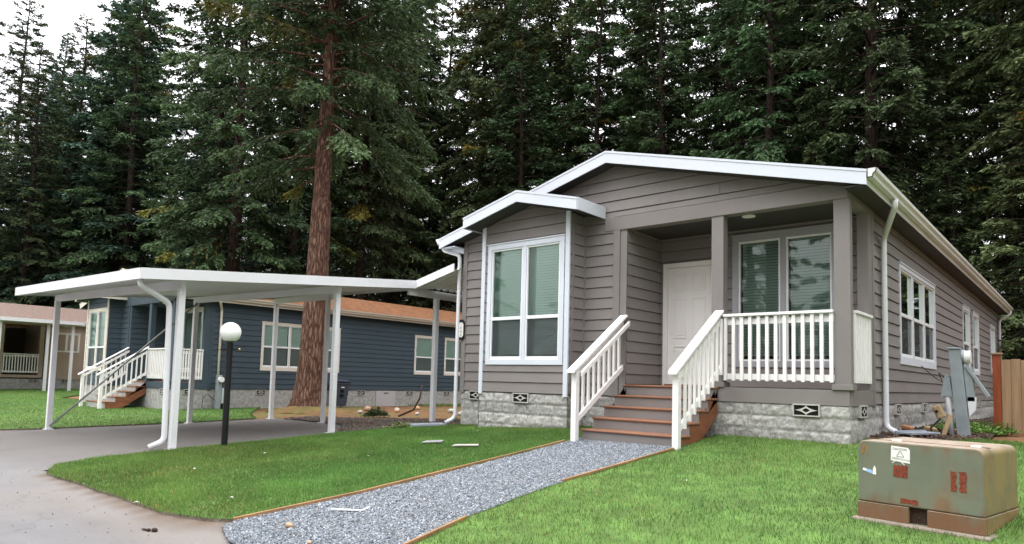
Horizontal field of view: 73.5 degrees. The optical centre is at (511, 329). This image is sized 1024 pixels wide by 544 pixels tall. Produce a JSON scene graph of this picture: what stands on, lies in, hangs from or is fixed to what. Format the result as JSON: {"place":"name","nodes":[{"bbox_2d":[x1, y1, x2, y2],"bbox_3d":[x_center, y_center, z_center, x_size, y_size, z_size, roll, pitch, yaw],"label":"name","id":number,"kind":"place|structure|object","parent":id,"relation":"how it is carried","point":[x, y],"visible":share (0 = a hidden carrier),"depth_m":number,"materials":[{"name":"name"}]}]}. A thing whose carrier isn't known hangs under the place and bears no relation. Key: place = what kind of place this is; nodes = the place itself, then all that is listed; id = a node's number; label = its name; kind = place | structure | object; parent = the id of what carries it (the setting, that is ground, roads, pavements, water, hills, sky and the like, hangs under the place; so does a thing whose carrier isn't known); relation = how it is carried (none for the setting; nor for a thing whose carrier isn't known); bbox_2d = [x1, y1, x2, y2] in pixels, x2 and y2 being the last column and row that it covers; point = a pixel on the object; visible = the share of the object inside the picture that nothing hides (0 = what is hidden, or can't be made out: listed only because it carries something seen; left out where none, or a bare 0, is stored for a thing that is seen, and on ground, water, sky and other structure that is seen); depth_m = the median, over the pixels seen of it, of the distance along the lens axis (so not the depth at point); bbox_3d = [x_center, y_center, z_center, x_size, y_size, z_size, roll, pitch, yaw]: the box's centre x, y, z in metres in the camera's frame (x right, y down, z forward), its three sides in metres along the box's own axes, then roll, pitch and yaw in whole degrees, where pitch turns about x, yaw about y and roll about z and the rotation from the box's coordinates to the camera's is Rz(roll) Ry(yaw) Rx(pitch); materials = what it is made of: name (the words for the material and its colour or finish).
{"place":"outdoors","nodes":[
{"label":"outdoors","id":0,"kind":"place"},
{"bbox_2d":[0,454,231,543],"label":"road","id":1,"kind":"structure","parent":0,"point":[77,512],"depth_m":6.66,"materials":[{"name":"concrete"}]},
{"bbox_2d":[0,388,259,430],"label":"lawn","id":2,"kind":"structure","parent":0,"point":[98,420],"depth_m":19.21,"materials":[{"name":"plant"}]},
{"bbox_2d":[0,316,84,390],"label":"carport","id":3,"kind":"object","parent":2,"relation":"on","point":[72,324],"visible":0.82,"depth_m":33.97,"materials":[{"name":"white metal"}]},
{"bbox_2d":[78,347,148,408],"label":"front steps","id":4,"kind":"structure","parent":2,"relation":"on","point":[131,390],"depth_m":22.81,"materials":[{"name":"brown wood"}]},
{"bbox_2d":[201,375,224,408],"bbox_3d":[-9.798,2.127,22.564,0.740,1.250,0.361,5,-5,-36],"label":"meter pedestal","id":5,"kind":"object","parent":2,"relation":"on","point":[219,395],"visible":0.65,"depth_m":22.62,"materials":[{"name":"grey metal"}]},
{"bbox_2d":[0,418,341,469],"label":"driveway","id":6,"kind":"structure","parent":0,"point":[42,449],"depth_m":12.80,"materials":[{"name":"concrete"}]},
{"bbox_2d":[15,267,433,449],"bbox_3d":[-6.164,0.484,14.698,6.500,3.606,6.050,-2,-6,40],"label":"carport","id":7,"kind":"object","parent":6,"relation":"on","point":[182,285],"visible":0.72,"depth_m":13.30,"materials":[{"name":"white metal"}]},
{"bbox_2d":[43,423,592,521],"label":"lawn","id":8,"kind":"structure","parent":0,"point":[193,517],"depth_m":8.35,"materials":[{"name":"plant"}]},
{"bbox_2d":[0,0,1021,336],"label":"sky","id":9,"kind":"structure","parent":0,"point":[60,15],"materials":[{"name":"white"}]},
{"bbox_2d":[30,396,1023,515],"bbox_3d":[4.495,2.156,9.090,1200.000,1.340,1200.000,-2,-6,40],"label":"ground","id":10,"kind":"structure","parent":0,"point":[442,412],"depth_m":20.82,"materials":[{"name":"brown soil"}]},
{"bbox_2d":[0,106,24,297],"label":"spruce tree","id":11,"kind":"object","parent":10,"relation":"on","point":[6,155],"visible":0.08,"depth_m":58.70,"materials":[{"name":"green plant"}]},
{"bbox_2d":[0,90,35,300],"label":"hemlock tree","id":12,"kind":"object","parent":10,"relation":"on","point":[6,146],"visible":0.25,"depth_m":53.90,"materials":[{"name":"green plant"}]},
{"bbox_2d":[0,0,60,210],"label":"douglas fir","id":13,"kind":"object","parent":10,"relation":"on","point":[19,83],"visible":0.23,"depth_m":68.19,"materials":[{"name":"green plant"}]},
{"bbox_2d":[0,43,82,328],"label":"douglas fir","id":14,"kind":"object","parent":10,"relation":"on","point":[26,220],"visible":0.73,"depth_m":50.07,"materials":[{"name":"green plant"}]},
{"bbox_2d":[0,73,85,306],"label":"spruce tree","id":15,"kind":"object","parent":10,"relation":"on","point":[24,182],"visible":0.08,"depth_m":59.40,"materials":[{"name":"green plant"}]},
{"bbox_2d":[0,302,87,388],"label":"manufactured house","id":16,"kind":"structure","parent":10,"relation":"on","point":[22,353],"depth_m":37.26,"materials":[{"name":"brown"}]},
{"bbox_2d":[57,333,79,352],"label":"window","id":17,"kind":"structure","parent":16,"relation":"in","point":[66,344],"depth_m":37.25,"materials":[{"name":"white plastic"}]},
{"bbox_2d":[0,31,104,250],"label":"spruce tree","id":18,"kind":"object","parent":10,"relation":"on","point":[56,68],"visible":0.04,"depth_m":66.01,"materials":[{"name":"green plant"}]},
{"bbox_2d":[9,12,134,306],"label":"douglas fir","id":19,"kind":"object","parent":10,"relation":"on","point":[75,102],"visible":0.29,"depth_m":56.02,"materials":[{"name":"green plant"}]},
{"bbox_2d":[0,0,205,309],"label":"spruce tree","id":20,"kind":"object","parent":10,"relation":"on","point":[108,38],"visible":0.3,"depth_m":54.34,"materials":[{"name":"green plant"}]},
{"bbox_2d":[33,1,172,271],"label":"douglas fir","id":21,"kind":"object","parent":10,"relation":"on","point":[170,136],"visible":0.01,"depth_m":61.44,"materials":[{"name":"green plant"}]},
{"bbox_2d":[48,0,185,308],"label":"douglas fir","id":22,"kind":"object","parent":10,"relation":"on","point":[130,143],"visible":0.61,"depth_m":51.68,"materials":[{"name":"green plant"}]},
{"bbox_2d":[134,35,262,271],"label":"spruce tree","id":23,"kind":"object","parent":10,"relation":"on","point":[190,160],"visible":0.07,"depth_m":57.69,"materials":[{"name":"green plant"}]},
{"bbox_2d":[136,0,293,271],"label":"hemlock tree","id":24,"kind":"object","parent":10,"relation":"on","point":[159,245],"visible":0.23,"depth_m":38.07,"materials":[{"name":"green plant"}]},
{"bbox_2d":[136,0,320,274],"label":"douglas fir","id":25,"kind":"object","parent":10,"relation":"on","point":[213,214],"visible":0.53,"depth_m":35.23,"materials":[{"name":"green plant"}]},
{"bbox_2d":[219,322,240,445],"bbox_3d":[-4.627,0.953,11.157,0.332,2.140,0.332,-2,-6,40],"label":"garden lamp","id":26,"kind":"object","parent":10,"relation":"on","point":[230,333],"visible":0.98,"depth_m":11.11,"materials":[{"name":"black metal"}]},
{"bbox_2d":[75,268,468,409],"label":"manufactured house","id":27,"kind":"structure","parent":10,"relation":"on","point":[384,354],"depth_m":24.98,"materials":[{"name":"blue wood"}]},
{"bbox_2d":[85,307,106,370],"bbox_3d":[-15.130,0.382,25.138,1.830,2.272,0.245,-2,-6,40],"label":"window","id":28,"kind":"structure","parent":27,"relation":"in","point":[96,344],"depth_m":25.16,"materials":[{"name":"white plastic"}]},
{"bbox_2d":[181,307,203,371],"bbox_3d":[-10.987,0.378,23.763,1.720,2.225,0.245,-2,-6,40],"label":"window","id":29,"kind":"structure","parent":27,"relation":"in","point":[188,324],"depth_m":23.97,"materials":[{"name":"white plastic"}]},
{"bbox_2d":[260,321,341,372],"bbox_3d":[-7.861,0.711,25.567,0.245,1.743,3.350,-2,-6,40],"label":"window","id":30,"kind":"structure","parent":27,"relation":"in","point":[291,331],"depth_m":25.02,"materials":[{"name":"white plastic"}]},
{"bbox_2d":[414,335,431,374],"bbox_3d":[-3.894,1.147,30.213,0.245,1.709,1.260,-2,-6,40],"label":"window","id":31,"kind":"structure","parent":27,"relation":"in","point":[420,340],"depth_m":30.13,"materials":[{"name":"white glass"}]},
{"bbox_2d":[444,338,460,375],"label":"window","id":32,"kind":"structure","parent":27,"relation":"in","point":[449,356],"depth_m":31.41,"materials":[{"name":"white plastic"}]},
{"bbox_2d":[221,1,360,276],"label":"hemlock tree","id":33,"kind":"object","parent":10,"relation":"on","point":[292,256],"visible":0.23,"depth_m":38.30,"materials":[{"name":"green plant"}]},
{"bbox_2d":[240,86,354,296],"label":"spruce tree","id":34,"kind":"object","parent":10,"relation":"on","point":[246,264],"visible":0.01,"depth_m":62.69,"materials":[{"name":"green plant"}]},
{"bbox_2d":[226,0,370,273],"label":"douglas fir","id":35,"kind":"object","parent":10,"relation":"on","point":[291,125],"visible":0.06,"depth_m":42.77,"materials":[{"name":"green plant"}]},
{"bbox_2d":[233,490,365,520],"bbox_3d":[-2.099,1.804,6.950,0.026,0.213,1.488,-2,-6,42],"label":"path edging","id":36,"kind":"object","parent":10,"relation":"on","point":[295,505],"visible":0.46,"depth_m":6.88,"materials":[{"name":"brown wood"}]},
{"bbox_2d":[155,0,463,406],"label":"douglas fir","id":37,"kind":"object","parent":10,"relation":"on","point":[333,25],"visible":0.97,"depth_m":22.80,"materials":[{"name":"green plant"}]},
{"bbox_2d":[266,406,352,413],"bbox_3d":[-6.672,2.559,22.522,3.346,0.341,2.649,-2,-6,40],"label":"needle mound","id":38,"kind":"object","parent":10,"relation":"on","point":[304,409],"visible":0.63,"depth_m":21.71,"materials":[{"name":"brown plant"}]},
{"bbox_2d":[285,90,379,300],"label":"spruce tree","id":39,"kind":"object","parent":10,"relation":"on","point":[353,203],"visible":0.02,"depth_m":60.02,"materials":[{"name":"green plant"}]},
{"bbox_2d":[328,380,350,405],"bbox_3d":[-6.569,2.432,26.096,0.650,1.030,0.600,-2,-6,40],"label":"wheelie bin","id":40,"kind":"object","parent":10,"relation":"on","point":[342,391],"visible":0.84,"depth_m":25.92,"materials":[{"name":"plastic"}]},
{"bbox_2d":[294,0,435,299],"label":"douglas fir","id":41,"kind":"object","parent":10,"relation":"on","point":[359,181],"visible":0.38,"depth_m":41.77,"materials":[{"name":"green plant"}]},
{"bbox_2d":[285,415,459,431],"bbox_3d":[-3.881,2.098,15.797,6.996,0.298,3.721,-2,-6,40],"label":"gravel patch","id":42,"kind":"object","parent":10,"relation":"on","point":[367,424],"visible":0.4,"depth_m":15.07,"materials":[{"name":"brown soil"}]},
{"bbox_2d":[360,406,389,416],"bbox_3d":[-3.714,2.250,18.725,0.802,0.312,0.820,-2,-6,40],"label":"seedling fir","id":43,"kind":"object","parent":10,"relation":"on","point":[373,412],"visible":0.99,"depth_m":18.63,"materials":[{"name":"green plant"}]},
{"bbox_2d":[329,0,444,308],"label":"hemlock tree","id":44,"kind":"object","parent":10,"relation":"on","point":[419,256],"visible":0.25,"depth_m":46.45,"materials":[{"name":"green plant"}]},
{"bbox_2d":[329,0,461,308],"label":"douglas fir","id":45,"kind":"object","parent":10,"relation":"on","point":[434,191],"visible":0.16,"depth_m":51.23,"materials":[{"name":"green plant"}]},
{"bbox_2d":[348,2,457,296],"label":"douglas fir","id":46,"kind":"object","parent":10,"relation":"on","point":[443,22],"visible":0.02,"depth_m":55.05,"materials":[{"name":"green plant"}]},
{"bbox_2d":[363,455,502,491],"bbox_3d":[-0.870,1.775,8.369,0.026,0.322,2.309,-2,-6,40],"label":"path edging","id":47,"kind":"object","parent":10,"relation":"on","point":[420,477],"visible":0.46,"depth_m":8.19,"materials":[{"name":"brown wood"}]},
{"bbox_2d":[403,515,466,543],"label":"path edging","id":48,"kind":"object","parent":10,"relation":"on","point":[425,535],"visible":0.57,"depth_m":5.91,"materials":[{"name":"brown wood"}]},
{"bbox_2d":[409,206,463,311],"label":"young fir","id":49,"kind":"object","parent":10,"relation":"on","point":[426,303],"visible":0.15,"depth_m":44.59,"materials":[{"name":"green plant"}]},
{"bbox_2d":[401,62,472,306],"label":"hemlock tree","id":50,"kind":"object","parent":10,"relation":"on","point":[424,225],"visible":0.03,"depth_m":58.22,"materials":[{"name":"green plant"}]},
{"bbox_2d":[393,0,489,312],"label":"douglas fir","id":51,"kind":"object","parent":10,"relation":"on","point":[446,85],"visible":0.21,"depth_m":53.83,"materials":[{"name":"green plant"}]},
{"bbox_2d":[434,0,540,259],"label":"douglas fir","id":52,"kind":"object","parent":10,"relation":"on","point":[455,99],"visible":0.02,"depth_m":56.54,"materials":[{"name":"green plant"}]},
{"bbox_2d":[423,0,569,260],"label":"douglas fir","id":53,"kind":"object","parent":10,"relation":"on","point":[495,48],"visible":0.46,"depth_m":46.82,"materials":[{"name":"green plant"}]},
{"bbox_2d":[437,0,562,228],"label":"douglas fir","id":54,"kind":"object","parent":10,"relation":"on","point":[449,145],"visible":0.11,"depth_m":52.63,"materials":[{"name":"green plant"}]},
{"bbox_2d":[455,0,575,268],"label":"hemlock tree","id":55,"kind":"object","parent":10,"relation":"on","point":[513,67],"visible":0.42,"depth_m":42.86,"materials":[{"name":"green plant"}]},
{"bbox_2d":[485,0,594,187],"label":"douglas fir","id":56,"kind":"object","parent":10,"relation":"on","point":[551,12],"visible":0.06,"depth_m":50.48,"materials":[{"name":"green plant"}]},
{"bbox_2d":[503,0,641,176],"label":"douglas fir","id":57,"kind":"object","parent":10,"relation":"on","point":[564,21],"visible":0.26,"depth_m":46.65,"materials":[{"name":"green plant"}]},
{"bbox_2d":[532,0,658,179],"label":"hemlock tree","id":58,"kind":"object","parent":10,"relation":"on","point":[597,144],"visible":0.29,"depth_m":43.86,"materials":[{"name":"green plant"}]},
{"bbox_2d":[562,447,673,481],"bbox_3d":[1.370,1.676,8.410,0.034,0.335,2.267,-3,-6,45],"label":"path edging","id":59,"kind":"object","parent":10,"relation":"on","point":[603,468],"visible":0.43,"depth_m":8.28,"materials":[{"name":"brown wood"}]},
{"bbox_2d":[580,0,698,153],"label":"douglas fir","id":60,"kind":"object","parent":10,"relation":"on","point":[640,55],"visible":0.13,"depth_m":46.62,"materials":[{"name":"green plant"}]},
{"bbox_2d":[567,310,723,449],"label":"front steps","id":61,"kind":"structure","parent":10,"relation":"on","point":[627,417],"depth_m":10.28,"materials":[{"name":"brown wood"}]},
{"bbox_2d":[598,0,735,156],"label":"douglas fir","id":62,"kind":"object","parent":10,"relation":"on","point":[678,93],"visible":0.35,"depth_m":41.01,"materials":[{"name":"green plant"}]},
{"bbox_2d":[664,0,767,159],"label":"douglas fir","id":63,"kind":"object","parent":10,"relation":"on","point":[710,65],"visible":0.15,"depth_m":45.79,"materials":[{"name":"green plant"}]},
{"bbox_2d":[436,151,1012,443],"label":"manufactured house","id":64,"kind":"structure","parent":10,"relation":"on","point":[850,302],"depth_m":11.66,"materials":[{"name":"beige"}]},
{"bbox_2d":[407,263,462,421],"bbox_3d":[-0.571,0.487,15.515,1.280,3.354,3.715,-2,-6,40],"label":"breezeway awning","id":65,"kind":"object","parent":64,"relation":"attached to","point":[444,279],"visible":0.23,"depth_m":14.99,"materials":[{"name":"white metal"}]},
{"bbox_2d":[485,234,565,364],"bbox_3d":[0.272,-0.488,12.464,1.830,2.272,0.245,-2,-6,40],"label":"window","id":66,"kind":"structure","parent":64,"relation":"in","point":[526,277],"depth_m":12.44,"materials":[{"name":"white plastic"}]},
{"bbox_2d":[662,260,711,385],"bbox_3d":[3.105,-0.097,12.057,0.990,2.187,0.135,-2,-6,40],"label":"front door","id":67,"kind":"structure","parent":64,"relation":"in","point":[686,285],"depth_m":12.17,"materials":[{"name":"beige paint"}]},
{"bbox_2d":[731,223,834,367],"bbox_3d":[4.414,-0.492,11.089,1.720,2.225,0.245,-2,-6,40],"label":"window","id":68,"kind":"structure","parent":64,"relation":"in","point":[780,302],"depth_m":11.04,"materials":[{"name":"white plastic"}]},
{"bbox_2d":[898,261,936,369],"bbox_3d":[7.598,-0.161,12.845,0.095,1.743,3.350,-2,-6,40],"label":"window","id":69,"kind":"structure","parent":64,"relation":"in","point":[917,317],"depth_m":12.80,"materials":[{"name":"white plastic"}]},
{"bbox_2d":[953,304,970,366],"bbox_3d":[11.508,0.277,17.539,0.245,1.709,1.260,-2,-6,40],"label":"window","id":70,"kind":"structure","parent":64,"relation":"in","point":[966,341],"depth_m":17.72,"materials":[{"name":"white plastic"}]},
{"bbox_2d":[972,311,979,375],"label":"window","id":71,"kind":"structure","parent":64,"relation":"in","point":[975,319],"depth_m":19.05,"materials":[{"name":"white plastic"}]},
{"bbox_2d":[989,324,995,372],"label":"window","id":72,"kind":"structure","parent":64,"relation":"in","point":[992,328],"depth_m":22.07,"materials":[{"name":"white plastic"}]},
{"bbox_2d":[690,4,765,151],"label":"douglas fir","id":73,"kind":"object","parent":10,"relation":"on","point":[739,149],"visible":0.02,"depth_m":60.32,"materials":[{"name":"green plant"}]},
{"bbox_2d":[656,0,819,160],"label":"douglas fir","id":74,"kind":"object","parent":10,"relation":"on","point":[694,150],"visible":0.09,"depth_m":41.18,"materials":[{"name":"green plant"}]},
{"bbox_2d":[691,0,861,164],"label":"hemlock tree","id":75,"kind":"object","parent":10,"relation":"on","point":[768,143],"visible":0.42,"depth_m":35.19,"materials":[{"name":"green plant"}]},
{"bbox_2d":[720,0,894,167],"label":"douglas fir","id":76,"kind":"object","parent":10,"relation":"on","point":[759,96],"visible":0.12,"depth_m":38.16,"materials":[{"name":"green plant"}]},
{"bbox_2d":[723,0,902,166],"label":"douglas fir","id":77,"kind":"object","parent":10,"relation":"on","point":[834,64],"visible":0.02,"depth_m":42.13,"materials":[{"name":"green plant"}]},
{"bbox_2d":[802,139,825,165],"bbox_3d":[13.385,-2.006,30.000,4.780,12.803,6.026,2,-4,-1],"label":"young fir","id":78,"kind":"object","parent":10,"relation":"on","point":[809,152],"visible":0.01,"depth_m":30.42,"materials":[{"name":"green plant"}]},
{"bbox_2d":[767,0,1011,255],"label":"douglas fir","id":79,"kind":"object","parent":10,"relation":"on","point":[872,154],"visible":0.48,"depth_m":30.79,"materials":[{"name":"green plant"}]},
{"bbox_2d":[824,0,991,265],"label":"hemlock tree","id":80,"kind":"object","parent":10,"relation":"on","point":[915,63],"visible":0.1,"depth_m":34.41,"materials":[{"name":"green plant"}]},
{"bbox_2d":[869,420,994,440],"bbox_3d":[10.790,2.148,15.594,1.356,0.126,16.990,-2,-6,40],"label":"soil strip","id":81,"kind":"object","parent":10,"relation":"on","point":[881,435],"visible":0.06,"depth_m":10.19,"materials":[{"name":"brown soil"}]},
{"bbox_2d":[895,430,939,434],"bbox_3d":[5.981,1.521,10.124,0.608,0.055,0.248,3,-5,-19],"label":"splash block","id":82,"kind":"object","parent":81,"relation":"on","point":[916,432],"depth_m":10.08,"materials":[{"name":"grey concrete"}]},
{"bbox_2d":[930,405,945,431],"bbox_3d":[6.625,1.423,10.680,0.210,0.499,0.163,-2,-6,40],"label":"cable box","id":83,"kind":"object","parent":81,"relation":"on","point":[938,410],"visible":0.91,"depth_m":10.66,"materials":[{"name":"plastic"}]},
{"bbox_2d":[867,416,1012,440],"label":"gravel","id":84,"kind":"structure","parent":81,"relation":"on","point":[988,422],"depth_m":10.39,"materials":[{"name":"stone"}]},
{"bbox_2d":[921,347,990,435],"bbox_3d":[6.944,1.037,10.771,0.931,1.488,0.235,-2,-6,40],"label":"meter pedestal","id":85,"kind":"object","parent":81,"relation":"on","point":[958,386],"visible":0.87,"depth_m":10.65,"materials":[{"name":"grey metal"}]},
{"bbox_2d":[927,419,1007,434],"bbox_3d":[7.885,1.662,11.895,1.169,0.292,1.191,1,-4,7],"label":"weed patch","id":86,"kind":"object","parent":81,"relation":"on","point":[975,427],"visible":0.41,"depth_m":11.69,"materials":[{"name":"green plant"}]},
{"bbox_2d":[990,421,1020,434],"bbox_3d":[8.459,1.700,11.825,0.532,0.231,0.482,2,-4,-6],"label":"weed clump","id":87,"kind":"object","parent":81,"relation":"on","point":[1010,429],"visible":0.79,"depth_m":11.77,"materials":[{"name":"green plant"}]},
{"bbox_2d":[878,1,1021,257],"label":"douglas fir","id":88,"kind":"object","parent":10,"relation":"on","point":[943,48],"visible":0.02,"depth_m":45.71,"materials":[{"name":"green plant"}]},
{"bbox_2d":[877,0,1023,263],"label":"douglas fir","id":89,"kind":"object","parent":10,"relation":"on","point":[953,5],"visible":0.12,"depth_m":37.07,"materials":[{"name":"green plant"}]},
{"bbox_2d":[908,0,1023,359],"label":"hemlock tree","id":90,"kind":"object","parent":10,"relation":"on","point":[964,50],"visible":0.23,"depth_m":29.64,"materials":[{"name":"green plant"}]},
{"bbox_2d":[917,121,1023,393],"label":"young fir","id":91,"kind":"object","parent":10,"relation":"on","point":[952,203],"visible":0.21,"depth_m":28.07,"materials":[{"name":"green plant"}]},
{"bbox_2d":[939,0,1023,189],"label":"douglas fir","id":92,"kind":"object","parent":10,"relation":"on","point":[1007,63],"visible":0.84,"depth_m":27.75,"materials":[{"name":"green plant"}]},
{"bbox_2d":[945,4,1023,238],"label":"douglas fir","id":93,"kind":"object","parent":10,"relation":"on","point":[991,213],"visible":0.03,"depth_m":41.72,"materials":[{"name":"green plant"}]},
{"bbox_2d":[964,34,1023,393],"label":"young fir","id":94,"kind":"object","parent":10,"relation":"on","point":[990,250],"visible":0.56,"depth_m":25.33,"materials":[{"name":"green plant"}]},
{"bbox_2d":[967,0,1023,359],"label":"douglas fir","id":95,"kind":"object","parent":10,"relation":"on","point":[1021,245],"visible":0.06,"depth_m":33.20,"materials":[{"name":"green plant"}]},
{"bbox_2d":[988,21,1023,358],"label":"douglas fir","id":96,"kind":"object","parent":10,"relation":"on","point":[992,152],"visible":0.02,"depth_m":37.58,"materials":[{"name":"green plant"}]},
{"bbox_2d":[990,353,1023,433],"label":"fence","id":97,"kind":"object","parent":10,"relation":"on","point":[1008,407],"visible":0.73,"depth_m":12.12,"materials":[{"name":"brown wood"}]},
{"bbox_2d":[405,433,1023,543],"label":"lawn","id":98,"kind":"structure","parent":0,"point":[744,535],"depth_m":6.32,"materials":[{"name":"plant"}]},
{"bbox_2d":[852,515,997,541],"bbox_3d":[3.529,1.729,5.674,0.961,0.299,1.002,5,-6,-39],"label":"concrete pad","id":99,"kind":"object","parent":98,"relation":"on","point":[922,527],"visible":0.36,"depth_m":5.34,"materials":[{"name":"grey concrete"}]},
{"bbox_2d":[858,437,1018,535],"bbox_3d":[3.533,1.256,5.711,0.833,0.647,0.927,5,-6,-39],"label":"transformer box","id":100,"kind":"object","parent":99,"relation":"on","point":[964,487],"visible":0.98,"depth_m":5.42,"materials":[{"name":"metal"}]},
{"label":"gravel path","id":101,"kind":"structure","parent":0,"visible":0},
{"bbox_2d":[221,437,687,543],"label":"gravel","id":102,"kind":"structure","parent":101,"relation":"on","point":[428,504],"depth_m":7.01,"materials":[{"name":"grey gravel"}]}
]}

